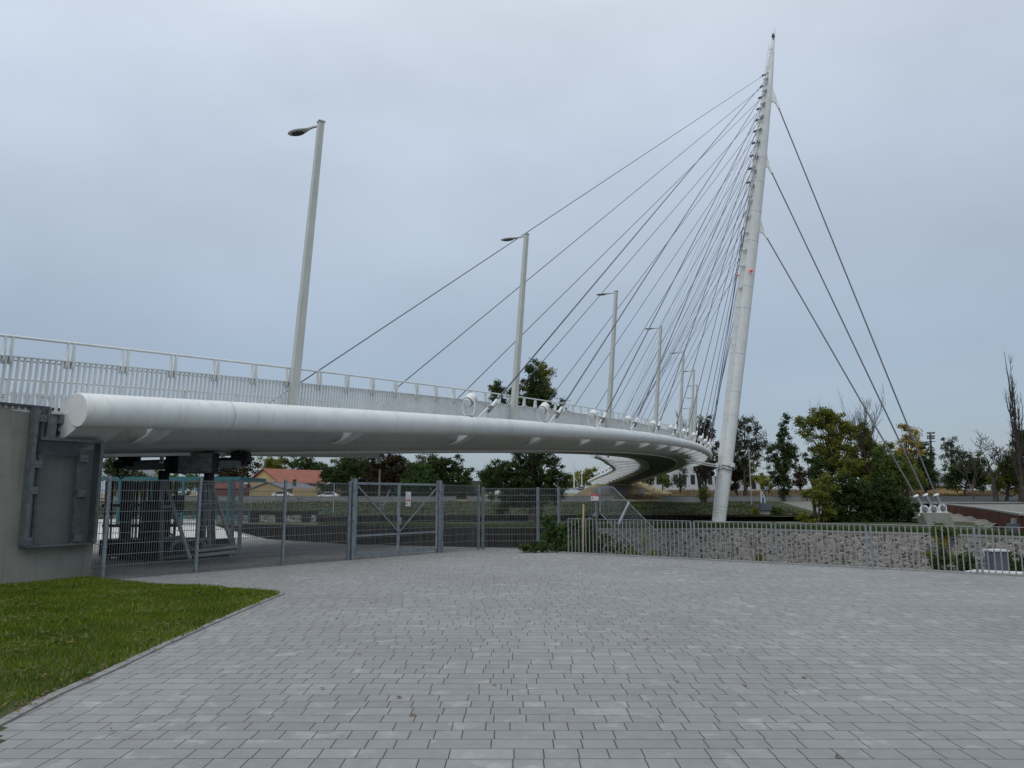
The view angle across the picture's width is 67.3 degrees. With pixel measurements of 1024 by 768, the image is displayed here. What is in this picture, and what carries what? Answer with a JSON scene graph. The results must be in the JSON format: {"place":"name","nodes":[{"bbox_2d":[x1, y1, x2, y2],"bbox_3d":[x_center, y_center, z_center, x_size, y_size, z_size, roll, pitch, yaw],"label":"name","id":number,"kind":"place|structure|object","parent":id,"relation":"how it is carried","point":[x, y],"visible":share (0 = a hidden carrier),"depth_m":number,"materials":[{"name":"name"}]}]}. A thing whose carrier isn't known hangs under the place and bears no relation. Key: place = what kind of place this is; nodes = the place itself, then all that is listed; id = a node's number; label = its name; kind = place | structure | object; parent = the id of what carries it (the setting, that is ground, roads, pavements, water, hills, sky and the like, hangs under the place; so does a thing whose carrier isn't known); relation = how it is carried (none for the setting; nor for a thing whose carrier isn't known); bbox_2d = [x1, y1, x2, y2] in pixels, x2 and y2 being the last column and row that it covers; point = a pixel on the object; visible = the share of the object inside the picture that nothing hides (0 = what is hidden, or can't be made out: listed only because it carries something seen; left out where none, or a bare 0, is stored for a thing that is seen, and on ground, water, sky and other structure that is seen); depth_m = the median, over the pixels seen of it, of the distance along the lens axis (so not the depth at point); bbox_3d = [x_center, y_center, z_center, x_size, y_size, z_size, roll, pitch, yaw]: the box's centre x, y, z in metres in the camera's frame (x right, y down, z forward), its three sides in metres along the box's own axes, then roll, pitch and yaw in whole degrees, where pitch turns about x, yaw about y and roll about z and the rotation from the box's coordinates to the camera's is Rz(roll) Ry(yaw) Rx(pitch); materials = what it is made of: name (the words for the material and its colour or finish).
{"place":"outdoors","nodes":[
{"label":"outdoors","id":0,"kind":"place"},
{"bbox_2d":[0,575,280,743],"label":"lawn","id":1,"kind":"structure","parent":0,"point":[5,710],"depth_m":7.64,"materials":[{"name":"green plant"}]},
{"bbox_2d":[97,519,247,539],"bbox_3d":[-27.321,8.472,45.249,33.358,0.294,31.000,0,-8,0],"label":"landing","id":2,"kind":"object","parent":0,"point":[218,533],"visible":0.14,"depth_m":37.44,"materials":[{"name":"concrete"}]},
{"bbox_2d":[102,477,265,524],"bbox_3d":[-22.497,7.318,48.264,12.766,2.853,5.170,0,-8,0],"label":"teal shelter","id":3,"kind":"object","parent":2,"relation":"on","point":[193,479],"visible":0.16,"depth_m":46.07,"materials":[{"name":"paint"}]},
{"bbox_2d":[91,519,517,576],"bbox_3d":[-21.812,9.488,37.014,46.376,4.688,48.000,0,-8,0],"label":"apron","id":4,"kind":"object","parent":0,"point":[203,564],"visible":0.04,"depth_m":21.76,"materials":[{"name":"concrete"}]},
{"bbox_2d":[98,481,194,559],"bbox_3d":[-10.047,3.831,21.676,2.214,2.171,2.895,0,-8,0],"label":"steel rack","id":5,"kind":"object","parent":4,"relation":"on","point":[157,518],"visible":0.59,"depth_m":20.56,"materials":[{"name":"grey metal"}]},
{"bbox_2d":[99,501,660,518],"bbox_3d":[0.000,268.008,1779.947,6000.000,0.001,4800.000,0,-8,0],"label":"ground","id":6,"kind":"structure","parent":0,"point":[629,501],"depth_m":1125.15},
{"bbox_2d":[100,493,660,500],"bbox_3d":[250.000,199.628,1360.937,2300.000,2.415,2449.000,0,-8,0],"label":"meadow","id":7,"kind":"structure","parent":0,"point":[102,495],"depth_m":155.86,"materials":[{"name":"green plant"}]},
{"bbox_2d":[102,458,148,495],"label":"tree","id":8,"kind":"object","parent":7,"relation":"on","point":[109,470],"visible":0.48,"depth_m":173.04,"materials":[{"name":"green plant"}]},
{"bbox_2d":[147,470,202,495],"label":"tree","id":9,"kind":"object","parent":7,"relation":"on","point":[193,484],"visible":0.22,"depth_m":168.20,"materials":[{"name":"green plant"}]},
{"bbox_2d":[214,456,261,476],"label":"tree","id":10,"kind":"object","parent":7,"relation":"on","point":[228,472],"visible":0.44,"depth_m":182.78,"materials":[{"name":"green plant"}]},
{"bbox_2d":[248,479,343,495],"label":"yellow annex","id":11,"kind":"object","parent":7,"relation":"on","point":[267,486],"visible":0.52,"depth_m":160.19,"materials":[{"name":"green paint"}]},
{"bbox_2d":[250,468,350,488],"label":"yellow house","id":12,"kind":"structure","parent":7,"relation":"on","point":[289,475],"depth_m":174.31,"materials":[{"name":"red tile"}]},
{"bbox_2d":[281,457,326,469],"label":"tree","id":13,"kind":"object","parent":7,"relation":"on","point":[309,463],"visible":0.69,"depth_m":212.52,"materials":[{"name":"green plant"}]},
{"bbox_2d":[316,458,369,495],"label":"tree","id":14,"kind":"object","parent":7,"relation":"on","point":[345,470],"visible":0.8,"depth_m":158.00,"materials":[{"name":"green plant"}]},
{"bbox_2d":[347,454,416,495],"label":"tree","id":15,"kind":"object","parent":7,"relation":"on","point":[391,464],"visible":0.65,"depth_m":169.45,"materials":[{"name":"green plant"}]},
{"bbox_2d":[324,483,485,498],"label":"hedge","id":16,"kind":"object","parent":7,"relation":"on","point":[463,495],"visible":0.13,"depth_m":173.71,"materials":[{"name":"green plant"}]},
{"bbox_2d":[394,462,440,495],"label":"tree","id":17,"kind":"object","parent":7,"relation":"on","point":[423,477],"visible":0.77,"depth_m":162.82,"materials":[{"name":"green plant"}]},
{"bbox_2d":[418,454,475,495],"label":"tree","id":18,"kind":"object","parent":7,"relation":"on","point":[441,469],"visible":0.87,"depth_m":165.88,"materials":[{"name":"green plant"}]},
{"bbox_2d":[568,467,598,490],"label":"tree","id":19,"kind":"object","parent":7,"relation":"on","point":[586,477],"visible":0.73,"depth_m":267.43,"materials":[{"name":"green plant"}]},
{"bbox_2d":[649,467,714,490],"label":"white building","id":20,"kind":"structure","parent":7,"relation":"on","point":[691,480],"depth_m":257.94,"materials":[{"name":"white paint"}]},
{"bbox_2d":[730,454,755,495],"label":"tree","id":21,"kind":"object","parent":7,"relation":"on","point":[737,474],"visible":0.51,"depth_m":163.20,"materials":[{"name":"green plant"}]},
{"bbox_2d":[733,414,770,495],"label":"tree","id":22,"kind":"object","parent":7,"relation":"on","point":[754,448],"visible":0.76,"depth_m":157.36,"materials":[{"name":"green plant"}]},
{"bbox_2d":[598,488,1017,498],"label":"dry grass","id":23,"kind":"structure","parent":7,"relation":"on","point":[792,492],"depth_m":179.63,"materials":[{"name":"beige plant"}]},
{"bbox_2d":[910,441,939,493],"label":"tree","id":24,"kind":"object","parent":7,"relation":"on","point":[928,462],"visible":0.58,"depth_m":178.50,"materials":[{"name":"green plant"}]},
{"bbox_2d":[934,436,968,467],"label":"tree","id":25,"kind":"object","parent":7,"relation":"on","point":[953,452],"visible":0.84,"depth_m":189.39,"materials":[{"name":"green plant"}]},
{"bbox_2d":[937,450,997,495],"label":"tree","id":26,"kind":"object","parent":7,"relation":"on","point":[953,476],"visible":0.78,"depth_m":170.27,"materials":[{"name":"green plant"}]},
{"bbox_2d":[99,501,812,517],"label":"bank","id":27,"kind":"structure","parent":0,"point":[744,511],"depth_m":114.58,"materials":[{"name":"green plant"}]},
{"bbox_2d":[113,496,297,500],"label":"flood wall","id":28,"kind":"structure","parent":27,"relation":"on","point":[236,497],"depth_m":147.21,"materials":[{"name":"concrete"}]},
{"bbox_2d":[298,496,455,502],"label":"flood wall","id":29,"kind":"structure","parent":27,"relation":"on","point":[372,498],"depth_m":148.16,"materials":[{"name":"concrete"}]},
{"bbox_2d":[99,500,814,517],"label":"bank tussocks","id":30,"kind":"object","parent":27,"relation":"on","point":[691,511],"visible":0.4,"depth_m":116.59,"materials":[{"name":"green plant"}]},
{"bbox_2d":[487,361,557,513],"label":"tree","id":31,"kind":"object","parent":27,"relation":"on","point":[546,372],"visible":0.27,"depth_m":96.80,"materials":[{"name":"green plant"}]},
{"bbox_2d":[675,410,717,501],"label":"bare tree","id":32,"kind":"object","parent":27,"relation":"on","point":[700,483],"visible":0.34,"depth_m":146.04,"materials":[{"name":"green plant"}]},
{"bbox_2d":[693,413,719,501],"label":"tree","id":33,"kind":"object","parent":27,"relation":"on","point":[716,444],"visible":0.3,"depth_m":149.22,"materials":[{"name":"green plant"}]},
{"bbox_2d":[795,452,832,518],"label":"tree","id":34,"kind":"object","parent":27,"relation":"on","point":[813,473],"visible":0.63,"depth_m":96.13,"materials":[{"name":"green plant"}]},
{"bbox_2d":[792,404,862,501],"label":"tree","id":35,"kind":"object","parent":27,"relation":"on","point":[829,420],"visible":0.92,"depth_m":97.62,"materials":[{"name":"green plant"}]},
{"bbox_2d":[0,549,1023,767],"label":"paving","id":36,"kind":"structure","parent":0,"point":[926,670],"depth_m":7.24,"materials":[{"name":"grey stone"}]},
{"bbox_2d":[0,402,93,583],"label":"bridge abutment","id":37,"kind":"object","parent":36,"relation":"on","point":[18,564],"visible":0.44,"depth_m":14.86,"materials":[{"name":"concrete"}]},
{"bbox_2d":[18,407,103,547],"bbox_3d":[-8.887,1.855,15.280,0.245,2.662,1.426,-5,-10,30],"label":"guard screen","id":38,"kind":"object","parent":37,"relation":"attached to","point":[43,443],"visible":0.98,"depth_m":15.09,"materials":[{"name":"metal"}]},
{"bbox_2d":[0,334,712,484],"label":"cable stayed bridge","id":39,"kind":"structure","parent":37,"relation":"on","point":[120,424],"depth_m":21.42,"materials":[{"name":"white paint"}]},
{"bbox_2d":[113,451,251,560],"bbox_3d":[-9.381,3.389,21.371,3.932,3.000,5.246,3,-9,-18],"label":"inspection gantry","id":40,"kind":"object","parent":39,"relation":"hanging from","point":[208,465],"visible":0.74,"depth_m":20.07,"materials":[{"name":"metal"}]},
{"bbox_2d":[287,119,325,404],"bbox_3d":[-5.785,-3.277,21.121,1.317,8.100,0.420,-5,-10,29],"label":"street lamp","id":41,"kind":"object","parent":39,"relation":"attached to","point":[295,373],"visible":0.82,"depth_m":20.94,"materials":[{"name":"metal"}]},
{"bbox_2d":[501,233,528,419],"bbox_3d":[0.141,-2.359,32.408,1.317,8.100,0.420,-4,-9,26],"label":"street lamp","id":42,"kind":"object","parent":39,"relation":"on","point":[516,371],"visible":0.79,"depth_m":32.24,"materials":[{"name":"metal"}]},
{"bbox_2d":[269,72,768,403],"bbox_3d":[11.525,-19.375,63.666,0.270,51.751,77.716,-6,-10,33],"label":"stay cable","id":43,"kind":"object","parent":39,"relation":"attached to","point":[492,255],"visible":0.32,"depth_m":40.84,"materials":[{"name":"white metal"}]},
{"bbox_2d":[378,83,766,402],"bbox_3d":[12.810,-18.388,66.263,0.270,49.806,71.294,-6,-10,34],"label":"stay cable","id":44,"kind":"object","parent":39,"relation":"attached to","point":[552,259],"visible":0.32,"depth_m":48.43,"materials":[{"name":"white metal"}]},
{"bbox_2d":[596,290,617,427],"bbox_3d":[5.517,-1.334,43.953,1.317,8.100,0.420,-4,-9,23],"label":"street lamp","id":45,"kind":"object","parent":39,"relation":"on","point":[610,379],"visible":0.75,"depth_m":43.80,"materials":[{"name":"metal"}]},
{"bbox_2d":[457,94,765,398],"bbox_3d":[14.036,-17.390,68.908,0.270,47.882,64.924,-6,-10,34],"label":"stay cable","id":46,"kind":"object","parent":39,"relation":"attached to","point":[585,272],"visible":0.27,"depth_m":53.67,"materials":[{"name":"white metal"}]},
{"bbox_2d":[487,78,767,411],"bbox_3d":[16.014,-19.212,63.939,0.270,50.357,72.285,-4,-9,28],"label":"stay cable","id":47,"kind":"object","parent":39,"relation":"attached to","point":[492,405],"visible":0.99,"depth_m":38.05,"materials":[{"name":"white metal"}]},
{"bbox_2d":[645,326,662,431],"bbox_3d":[10.358,-0.181,55.716,1.317,8.100,0.420,-3,-9,21],"label":"street lamp","id":48,"kind":"object","parent":39,"relation":"on","point":[656,407],"visible":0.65,"depth_m":55.60,"materials":[{"name":"metal"}]},
{"bbox_2d":[554,89,766,417],"bbox_3d":[17.303,-18.168,66.644,0.270,48.352,65.673,-4,-9,28],"label":"stay cable","id":49,"kind":"object","parent":39,"relation":"attached to","point":[558,413],"visible":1,"depth_m":45.11,"materials":[{"name":"white metal"}]},
{"bbox_2d":[599,102,764,422],"bbox_3d":[18.512,-17.043,69.365,0.270,46.224,59.050,-4,-9,28],"label":"stay cable","id":50,"kind":"object","parent":39,"relation":"attached to","point":[603,418],"visible":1,"depth_m":51.81,"materials":[{"name":"white metal"}]},
{"bbox_2d":[632,114,763,426],"bbox_3d":[19.675,-15.908,72.112,0.270,44.128,52.444,-4,-9,28],"label":"stay cable","id":51,"kind":"object","parent":39,"relation":"attached to","point":[635,422],"visible":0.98,"depth_m":57.77,"materials":[{"name":"white metal"}]},
{"bbox_2d":[0,593,285,725],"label":"lawn kerb","id":52,"kind":"structure","parent":36,"relation":"on","point":[12,716],"depth_m":7.28,"materials":[{"name":"concrete"}]},
{"bbox_2d":[92,476,351,577],"bbox_3d":[-6.314,3.303,17.938,0.080,2.180,6.541,-6,-11,37],"label":"fence","id":53,"kind":"object","parent":36,"relation":"on","point":[105,530],"visible":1,"depth_m":17.36,"materials":[{"name":"metal"}]},
{"bbox_2d":[200,480,243,556],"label":"gate","id":54,"kind":"structure","parent":53,"relation":"attached to","point":[232,514],"depth_m":19.66,"materials":[{"name":"metal"}]},
{"bbox_2d":[349,478,442,559],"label":"double gate","id":55,"kind":"structure","parent":36,"relation":"on","point":[437,532],"depth_m":21.79,"materials":[{"name":"metal"}]},
{"bbox_2d":[5,549,873,756],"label":"fallen leaves","id":56,"kind":"object","parent":36,"relation":"on","point":[836,755],"visible":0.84,"depth_m":7.47,"materials":[{"name":"brown plant"}]},
{"bbox_2d":[441,484,598,552],"bbox_3d":[0.143,4.299,24.613,5.239,2.150,1.192,3,-9,-18],"label":"fence","id":57,"kind":"object","parent":36,"relation":"on","point":[475,515],"visible":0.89,"depth_m":24.79,"materials":[{"name":"metal"}]},
{"bbox_2d":[518,540,580,552],"bbox_3d":[1.171,4.927,23.219,2.012,0.500,0.631,0,-8,0],"label":"bush","id":58,"kind":"object","parent":36,"relation":"on","point":[534,548],"visible":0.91,"depth_m":23.16,"materials":[{"name":"green plant"}]},
{"bbox_2d":[534,510,586,551],"bbox_3d":[1.512,4.565,23.743,1.659,1.395,0.931,0,-8,0],"label":"bush","id":59,"kind":"object","parent":36,"relation":"on","point":[551,533],"visible":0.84,"depth_m":23.74,"materials":[{"name":"green plant"}]},
{"bbox_2d":[577,513,633,553],"bbox_3d":[2.987,5.158,24.745,1.919,2.089,1.130,0,-8,0],"label":"bush","id":60,"kind":"object","parent":36,"relation":"on","point":[603,539],"visible":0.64,"depth_m":24.66,"materials":[{"name":"green plant"}]},
{"bbox_2d":[599,486,665,554],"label":"fence wing","id":61,"kind":"structure","parent":36,"relation":"on","point":[628,504],"depth_m":24.91,"materials":[{"name":"grey metal"}]},
{"bbox_2d":[558,551,1023,576],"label":"coping","id":62,"kind":"object","parent":36,"relation":"on","point":[946,571],"visible":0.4,"depth_m":18.70,"materials":[{"name":"concrete"}]},
{"bbox_2d":[567,518,692,557],"bbox_3d":[3.236,4.407,21.742,3.929,1.143,0.040,-6,-10,36],"label":"picket railing","id":63,"kind":"object","parent":62,"relation":"on","point":[630,536],"visible":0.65,"depth_m":21.68,"materials":[{"name":"metal"}]},
{"bbox_2d":[693,521,773,562],"bbox_3d":[5.703,4.140,19.930,2.110,1.143,0.040,-6,-10,36],"label":"picket railing","id":64,"kind":"object","parent":62,"relation":"on","point":[734,540],"visible":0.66,"depth_m":19.92,"materials":[{"name":"metal"}]},
{"bbox_2d":[774,522,868,566],"bbox_3d":[7.463,3.950,18.637,2.153,1.143,0.040,-6,-10,36],"label":"picket railing","id":65,"kind":"object","parent":62,"relation":"on","point":[866,541],"visible":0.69,"depth_m":18.61,"materials":[{"name":"metal"}]},
{"bbox_2d":[869,524,978,572],"bbox_3d":[9.233,3.759,17.336,2.140,1.143,0.040,-6,-10,36],"label":"picket railing","id":66,"kind":"object","parent":62,"relation":"on","point":[974,540],"visible":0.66,"depth_m":17.32,"materials":[{"name":"metal"}]},
{"bbox_2d":[978,526,1023,574],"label":"picket railing","id":67,"kind":"object","parent":62,"relation":"on","point":[980,548],"visible":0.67,"depth_m":16.48,"materials":[{"name":"metal"}]},
{"bbox_2d":[982,549,1009,570],"bbox_3d":[10.724,3.989,17.004,0.400,0.652,0.340,0,-8,0],"label":"metal bin","id":68,"kind":"object","parent":36,"relation":"on","point":[998,559],"visible":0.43,"depth_m":16.89,"materials":[{"name":"grey metal"}]},
{"bbox_2d":[0,0,1023,492],"label":"sky","id":69,"kind":"structure","parent":0,"point":[155,185],"materials":[{"name":"grey"}]},
{"bbox_2d":[217,518,1008,551],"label":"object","id":70,"kind":"object","parent":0,"point":[895,524],"visible":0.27,"depth_m":83.17,"materials":[{"name":"concrete"}]},
{"bbox_2d":[109,511,318,521],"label":"buttressed wall","id":71,"kind":"structure","parent":70,"relation":"on","point":[263,514],"depth_m":90.43,"materials":[{"name":"concrete"}]},
{"bbox_2d":[217,524,591,551],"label":"sheet pile wall","id":72,"kind":"structure","parent":70,"relation":"on","point":[453,539],"depth_m":74.38,"materials":[{"name":"grey metal"}]},
{"bbox_2d":[474,357,572,523],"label":"tree","id":73,"kind":"object","parent":70,"relation":"on","point":[529,473],"visible":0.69,"depth_m":86.86,"materials":[{"name":"green plant"}]},
{"bbox_2d":[317,515,801,521],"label":"sheet pile wall","id":74,"kind":"structure","parent":70,"relation":"on","point":[491,518],"depth_m":92.96,"materials":[{"name":"black metal"}]},
{"bbox_2d":[317,521,1023,535],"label":"tall grass","id":75,"kind":"structure","parent":70,"relation":"on","point":[890,529],"depth_m":72.41,"materials":[{"name":"green plant"}]},
{"bbox_2d":[683,33,776,522],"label":"pylon","id":76,"kind":"object","parent":70,"relation":"on","point":[725,465],"visible":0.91,"depth_m":94.00,"materials":[{"name":"white metal"}]},
{"bbox_2d":[762,231,923,506],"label":"back stay","id":77,"kind":"object","parent":76,"relation":"attached to","point":[916,497],"visible":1,"depth_m":82.75,"materials":[{"name":"metal"}]},
{"bbox_2d":[768,166,932,506],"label":"back stay","id":78,"kind":"object","parent":76,"relation":"attached to","point":[923,495],"visible":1,"depth_m":83.28,"materials":[{"name":"metal"}]},
{"bbox_2d":[775,101,942,505],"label":"back stay","id":79,"kind":"object","parent":76,"relation":"attached to","point":[936,496],"visible":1,"depth_m":83.93,"materials":[{"name":"metal"}]},
{"bbox_2d":[594,528,1023,570],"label":"stone wall","id":80,"kind":"structure","parent":70,"relation":"on","point":[915,547],"depth_m":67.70,"materials":[{"name":"grey stone"}]},
{"bbox_2d":[800,470,842,522],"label":"bush","id":81,"kind":"object","parent":70,"relation":"on","point":[821,492],"visible":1,"depth_m":89.83,"materials":[{"name":"green plant"}]},
{"bbox_2d":[808,387,885,477],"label":"bare tree","id":82,"kind":"object","parent":70,"relation":"on","point":[862,441],"visible":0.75,"depth_m":99.58,"materials":[{"name":"brown plant"}]},
{"bbox_2d":[824,455,878,510],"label":"tree","id":83,"kind":"object","parent":70,"relation":"on","point":[852,464],"visible":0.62,"depth_m":93.24,"materials":[{"name":"green plant"}]},
{"bbox_2d":[810,472,913,521],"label":"bush","id":84,"kind":"object","parent":70,"relation":"on","point":[852,496],"visible":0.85,"depth_m":91.02,"materials":[{"name":"green plant"}]},
{"bbox_2d":[843,420,895,497],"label":"tree","id":85,"kind":"object","parent":70,"relation":"on","point":[862,471],"visible":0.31,"depth_m":100.34,"materials":[{"name":"green plant"}]},
{"bbox_2d":[867,445,921,498],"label":"tree","id":86,"kind":"object","parent":70,"relation":"on","point":[882,462],"visible":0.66,"depth_m":95.05,"materials":[{"name":"green plant"}]},
{"bbox_2d":[878,486,919,521],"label":"bush","id":87,"kind":"object","parent":70,"relation":"on","point":[903,505],"visible":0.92,"depth_m":90.44,"materials":[{"name":"green plant"}]},
{"bbox_2d":[915,504,955,527],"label":"anchor block","id":88,"kind":"structure","parent":70,"relation":"on","point":[926,515],"depth_m":73.95,"materials":[{"name":"concrete"}]},
{"bbox_2d":[926,504,1023,531],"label":"rusty sheet pile wall","id":89,"kind":"structure","parent":70,"relation":"on","point":[1001,519],"depth_m":78.66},
{"bbox_2d":[574,483,655,495],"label":"embankment","id":90,"kind":"structure","parent":0,"point":[632,489],"depth_m":188.67,"materials":[{"name":"grey concrete"}]},
{"bbox_2d":[752,501,1023,527],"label":"gravel bank","id":91,"kind":"structure","parent":0,"point":[960,519],"depth_m":116.94,"materials":[{"name":"stone"}]},
{"bbox_2d":[759,412,800,501],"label":"tree","id":92,"kind":"object","parent":91,"relation":"on","point":[782,479],"visible":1,"depth_m":148.83,"materials":[{"name":"green plant"}]},
{"bbox_2d":[893,423,926,513],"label":"tree","id":93,"kind":"object","parent":91,"relation":"on","point":[915,434],"visible":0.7,"depth_m":103.62,"materials":[{"name":"plant"}]},
{"bbox_2d":[898,455,930,495],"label":"tree","id":94,"kind":"object","parent":91,"relation":"on","point":[923,482],"visible":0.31,"depth_m":102.02,"materials":[{"name":"green plant"}]},
{"bbox_2d":[1004,352,1023,501],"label":"bare tree","id":95,"kind":"object","parent":91,"relation":"on","point":[1015,432],"visible":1,"depth_m":132.06,"materials":[{"name":"brown plant"}]},
{"bbox_2d":[885,496,1017,501],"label":"road","id":96,"kind":"structure","parent":0,"point":[967,498],"depth_m":150.87,"materials":[{"name":"grey asphalt"}]},
{"bbox_2d":[661,496,811,501],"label":"flood wall","id":97,"kind":"structure","parent":96,"relation":"on","point":[731,498],"depth_m":148.56,"materials":[{"name":"concrete"}]},
{"bbox_2d":[954,449,989,499],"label":"bare tree","id":98,"kind":"object","parent":96,"relation":"on","point":[974,461],"visible":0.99,"depth_m":149.13,"materials":[{"name":"brown plant"}]},
{"bbox_2d":[970,430,1023,501],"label":"bare tree","id":99,"kind":"object","parent":96,"relation":"on","point":[993,481],"visible":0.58,"depth_m":137.47,"materials":[{"name":"brown plant"}]},
{"bbox_2d":[984,449,1023,500],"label":"tree","id":100,"kind":"object","parent":96,"relation":"on","point":[1009,481],"visible":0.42,"depth_m":138.44,"materials":[{"name":"green plant"}]},
{"bbox_2d":[998,428,1023,501],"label":"tree","id":101,"kind":"object","parent":96,"relation":"on","point":[1008,463],"visible":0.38,"depth_m":134.31,"materials":[{"name":"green plant"}]},
{"bbox_2d":[927,547,985,570],"bbox_3d":[30.482,12.593,52.509,3.731,2.862,2.282,0,-8,0],"label":"bush","id":102,"kind":"object","parent":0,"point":[960,561],"visible":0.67,"depth_m":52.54,"materials":[{"name":"green plant"}]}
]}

